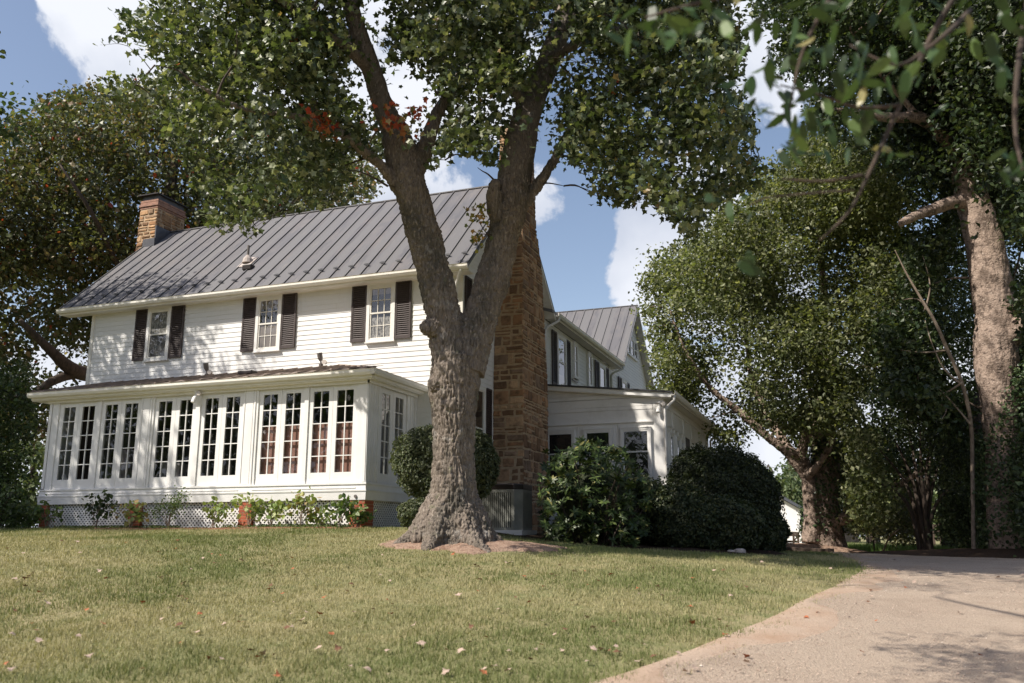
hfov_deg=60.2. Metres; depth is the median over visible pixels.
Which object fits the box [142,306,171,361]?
window
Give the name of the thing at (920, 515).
multi stem tree
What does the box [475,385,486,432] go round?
window
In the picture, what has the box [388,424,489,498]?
boxwood shrub
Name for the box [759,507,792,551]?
azalea shrub
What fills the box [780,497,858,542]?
outbuilding
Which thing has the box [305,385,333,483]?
french door
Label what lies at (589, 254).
sky
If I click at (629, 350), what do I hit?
window
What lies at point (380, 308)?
window
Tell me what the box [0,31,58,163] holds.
leafy tree
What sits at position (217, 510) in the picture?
hydrangea
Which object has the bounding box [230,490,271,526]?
hydrangea
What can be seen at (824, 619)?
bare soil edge
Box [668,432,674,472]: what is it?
window
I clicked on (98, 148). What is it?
broad tree
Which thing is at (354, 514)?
hydrangea
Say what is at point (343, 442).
french door
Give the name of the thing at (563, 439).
window
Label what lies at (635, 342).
window
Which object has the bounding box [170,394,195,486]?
french door
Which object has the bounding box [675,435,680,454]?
window
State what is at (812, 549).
timber edging
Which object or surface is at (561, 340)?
window
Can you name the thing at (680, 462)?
yew shrub
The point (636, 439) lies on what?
window
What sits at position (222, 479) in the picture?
french door
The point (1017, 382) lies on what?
ivy
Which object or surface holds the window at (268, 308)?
in the farmhouse
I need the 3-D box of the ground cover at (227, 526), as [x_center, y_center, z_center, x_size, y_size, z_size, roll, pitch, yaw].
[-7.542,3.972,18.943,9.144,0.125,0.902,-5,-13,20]
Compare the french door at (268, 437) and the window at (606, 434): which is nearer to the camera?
the french door at (268, 437)
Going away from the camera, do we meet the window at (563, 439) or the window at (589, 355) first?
the window at (563, 439)
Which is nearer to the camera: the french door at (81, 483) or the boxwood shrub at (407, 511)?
the boxwood shrub at (407, 511)
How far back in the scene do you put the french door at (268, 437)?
19.15 m
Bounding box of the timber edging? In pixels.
[785,547,833,552]
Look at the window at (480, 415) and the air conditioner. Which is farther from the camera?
the window at (480, 415)
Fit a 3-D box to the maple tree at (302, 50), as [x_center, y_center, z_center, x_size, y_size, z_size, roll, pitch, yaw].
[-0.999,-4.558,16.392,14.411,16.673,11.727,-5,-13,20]
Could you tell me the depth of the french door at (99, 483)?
20.63 m
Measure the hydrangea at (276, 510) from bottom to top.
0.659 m
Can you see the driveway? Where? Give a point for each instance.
(986, 627)
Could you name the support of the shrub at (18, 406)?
on the flower bed
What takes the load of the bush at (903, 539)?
on the lawn ground at (743, 623)
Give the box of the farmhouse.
[27,126,716,532]
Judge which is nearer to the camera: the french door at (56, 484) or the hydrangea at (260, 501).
the hydrangea at (260, 501)
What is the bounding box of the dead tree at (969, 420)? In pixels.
[895,250,975,548]
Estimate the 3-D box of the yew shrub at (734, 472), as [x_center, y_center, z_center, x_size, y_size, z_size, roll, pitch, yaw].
[4.809,3.415,19.662,2.499,2.556,2.471,-5,-13,20]
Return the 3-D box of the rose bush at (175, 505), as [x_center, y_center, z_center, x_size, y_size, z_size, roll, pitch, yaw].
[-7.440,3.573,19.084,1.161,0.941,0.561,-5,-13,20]
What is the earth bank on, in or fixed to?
on the lawn ground at (743, 623)
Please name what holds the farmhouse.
on the lawn ground at (743, 623)
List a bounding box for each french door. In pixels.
[51,402,79,489]
[71,401,98,488]
[94,399,122,487]
[114,398,141,487]
[148,396,176,486]
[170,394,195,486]
[195,393,222,485]
[217,391,243,485]
[254,389,282,484]
[277,387,304,483]
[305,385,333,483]
[330,384,357,482]
[378,387,392,484]
[391,391,406,485]
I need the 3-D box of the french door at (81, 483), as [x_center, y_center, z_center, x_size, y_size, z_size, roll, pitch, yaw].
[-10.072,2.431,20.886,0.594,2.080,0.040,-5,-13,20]
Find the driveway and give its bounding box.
[663,552,1023,682]
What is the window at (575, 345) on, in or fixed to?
in the farmhouse
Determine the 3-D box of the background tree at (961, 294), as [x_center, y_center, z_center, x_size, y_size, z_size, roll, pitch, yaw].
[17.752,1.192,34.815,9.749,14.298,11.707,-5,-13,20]
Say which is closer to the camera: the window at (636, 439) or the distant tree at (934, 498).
the window at (636, 439)
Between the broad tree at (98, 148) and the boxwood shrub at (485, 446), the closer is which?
the boxwood shrub at (485, 446)
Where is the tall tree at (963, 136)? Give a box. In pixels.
[742,0,1023,548]
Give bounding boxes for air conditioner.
[482,483,536,534]
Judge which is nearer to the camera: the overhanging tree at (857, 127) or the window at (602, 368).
the overhanging tree at (857, 127)
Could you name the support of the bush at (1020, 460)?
on the earth bank
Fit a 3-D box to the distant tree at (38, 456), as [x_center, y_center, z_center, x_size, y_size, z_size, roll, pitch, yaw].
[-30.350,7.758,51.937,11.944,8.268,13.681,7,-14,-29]
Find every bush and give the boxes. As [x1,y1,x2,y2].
[144,485,191,527]
[840,489,934,550]
[925,474,988,548]
[995,433,1023,556]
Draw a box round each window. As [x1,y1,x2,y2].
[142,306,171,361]
[252,294,282,352]
[364,282,395,343]
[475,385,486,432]
[548,429,575,477]
[557,333,566,384]
[572,341,579,379]
[583,428,613,469]
[587,351,592,385]
[599,362,605,386]
[620,426,652,479]
[622,378,626,387]
[627,341,630,356]
[631,337,634,359]
[634,339,637,361]
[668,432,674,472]
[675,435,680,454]
[681,438,684,451]
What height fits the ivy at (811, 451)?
3.904 m
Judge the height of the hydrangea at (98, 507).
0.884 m
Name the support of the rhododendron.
on the flower bed at (537, 536)
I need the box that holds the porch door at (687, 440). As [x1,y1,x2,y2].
[685,437,689,449]
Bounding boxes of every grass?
[847,541,987,551]
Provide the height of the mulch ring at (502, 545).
0.265 m
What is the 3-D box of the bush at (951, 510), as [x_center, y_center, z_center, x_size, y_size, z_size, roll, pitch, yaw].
[11.946,4.596,23.539,1.818,2.238,3.604,-6,-14,24]
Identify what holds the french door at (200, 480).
in the farmhouse
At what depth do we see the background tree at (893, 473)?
33.66 m
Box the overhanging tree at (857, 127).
[603,0,1023,278]
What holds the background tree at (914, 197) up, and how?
on the lawn ground at (743, 623)
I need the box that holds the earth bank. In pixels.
[852,548,1023,558]
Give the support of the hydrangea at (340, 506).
on the flower bed at (219, 528)
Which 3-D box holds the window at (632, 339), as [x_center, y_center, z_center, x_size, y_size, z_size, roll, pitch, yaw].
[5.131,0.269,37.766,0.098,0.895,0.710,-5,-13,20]
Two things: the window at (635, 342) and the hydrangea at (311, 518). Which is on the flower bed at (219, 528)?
the hydrangea at (311, 518)
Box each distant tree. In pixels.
[0,432,46,526]
[768,458,802,506]
[893,482,954,540]
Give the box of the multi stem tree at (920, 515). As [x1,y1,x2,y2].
[863,401,983,549]
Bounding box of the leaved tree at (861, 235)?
[628,131,924,547]
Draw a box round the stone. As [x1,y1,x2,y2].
[734,548,745,552]
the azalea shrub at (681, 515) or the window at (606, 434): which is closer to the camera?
the azalea shrub at (681, 515)
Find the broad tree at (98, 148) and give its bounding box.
[0,67,384,450]
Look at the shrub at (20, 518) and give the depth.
20.29 m
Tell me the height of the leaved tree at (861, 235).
15.456 m
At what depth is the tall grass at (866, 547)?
31.57 m
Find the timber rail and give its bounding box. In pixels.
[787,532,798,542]
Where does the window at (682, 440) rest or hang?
in the farmhouse
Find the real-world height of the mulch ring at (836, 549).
0.444 m
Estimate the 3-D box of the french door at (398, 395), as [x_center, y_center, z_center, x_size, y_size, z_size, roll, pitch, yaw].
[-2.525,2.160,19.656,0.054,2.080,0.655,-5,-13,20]
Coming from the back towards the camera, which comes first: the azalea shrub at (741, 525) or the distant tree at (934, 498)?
the distant tree at (934, 498)
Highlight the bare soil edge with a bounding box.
[589,552,903,682]
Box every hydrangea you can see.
[29,494,62,527]
[77,489,117,527]
[108,499,148,527]
[202,496,235,527]
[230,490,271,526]
[249,497,287,526]
[280,486,323,526]
[302,505,337,526]
[323,493,361,526]
[345,500,376,526]
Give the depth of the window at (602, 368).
32.59 m
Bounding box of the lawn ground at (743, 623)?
[0,527,939,682]
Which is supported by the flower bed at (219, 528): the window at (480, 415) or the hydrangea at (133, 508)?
the hydrangea at (133, 508)
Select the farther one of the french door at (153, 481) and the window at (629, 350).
the window at (629, 350)
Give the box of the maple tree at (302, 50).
[92,0,778,552]
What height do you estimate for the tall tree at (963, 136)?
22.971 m
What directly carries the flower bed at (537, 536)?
on the lawn ground at (743, 623)
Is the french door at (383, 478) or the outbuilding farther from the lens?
the outbuilding
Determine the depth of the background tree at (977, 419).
26.53 m
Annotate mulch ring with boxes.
[378,539,569,554]
[786,543,867,551]
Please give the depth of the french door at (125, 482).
20.44 m
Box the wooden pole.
[882,529,898,550]
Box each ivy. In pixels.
[795,435,848,544]
[967,360,1023,548]
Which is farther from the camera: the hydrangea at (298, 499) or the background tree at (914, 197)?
the background tree at (914, 197)
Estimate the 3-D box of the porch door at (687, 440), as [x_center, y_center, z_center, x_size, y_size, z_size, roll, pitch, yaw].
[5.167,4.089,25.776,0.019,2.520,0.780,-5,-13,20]
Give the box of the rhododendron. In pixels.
[534,435,654,547]
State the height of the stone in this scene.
0.130 m
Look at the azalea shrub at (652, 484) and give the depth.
18.34 m
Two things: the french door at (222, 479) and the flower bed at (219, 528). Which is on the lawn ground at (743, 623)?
the flower bed at (219, 528)
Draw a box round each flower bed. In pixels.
[25,526,373,529]
[497,532,786,555]
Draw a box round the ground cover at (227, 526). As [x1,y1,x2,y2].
[3,523,355,528]
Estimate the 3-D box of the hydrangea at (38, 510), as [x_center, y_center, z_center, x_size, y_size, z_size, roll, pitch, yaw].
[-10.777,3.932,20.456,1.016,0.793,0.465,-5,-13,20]
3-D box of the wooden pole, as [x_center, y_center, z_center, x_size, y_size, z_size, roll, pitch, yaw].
[11.271,6.016,26.368,0.060,0.848,0.730,7,-14,-30]
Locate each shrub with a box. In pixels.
[0,358,52,526]
[0,476,38,528]
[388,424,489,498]
[396,497,424,527]
[474,429,500,499]
[615,473,666,544]
[635,480,722,547]
[665,442,706,485]
[680,438,786,546]
[700,493,768,550]
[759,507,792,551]
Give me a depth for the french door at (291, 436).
18.96 m
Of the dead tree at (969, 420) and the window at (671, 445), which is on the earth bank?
the dead tree at (969, 420)
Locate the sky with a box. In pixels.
[0,0,1023,535]
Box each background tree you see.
[796,13,1023,279]
[838,239,1023,546]
[838,416,930,545]
[930,393,1019,548]
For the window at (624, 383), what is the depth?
35.82 m

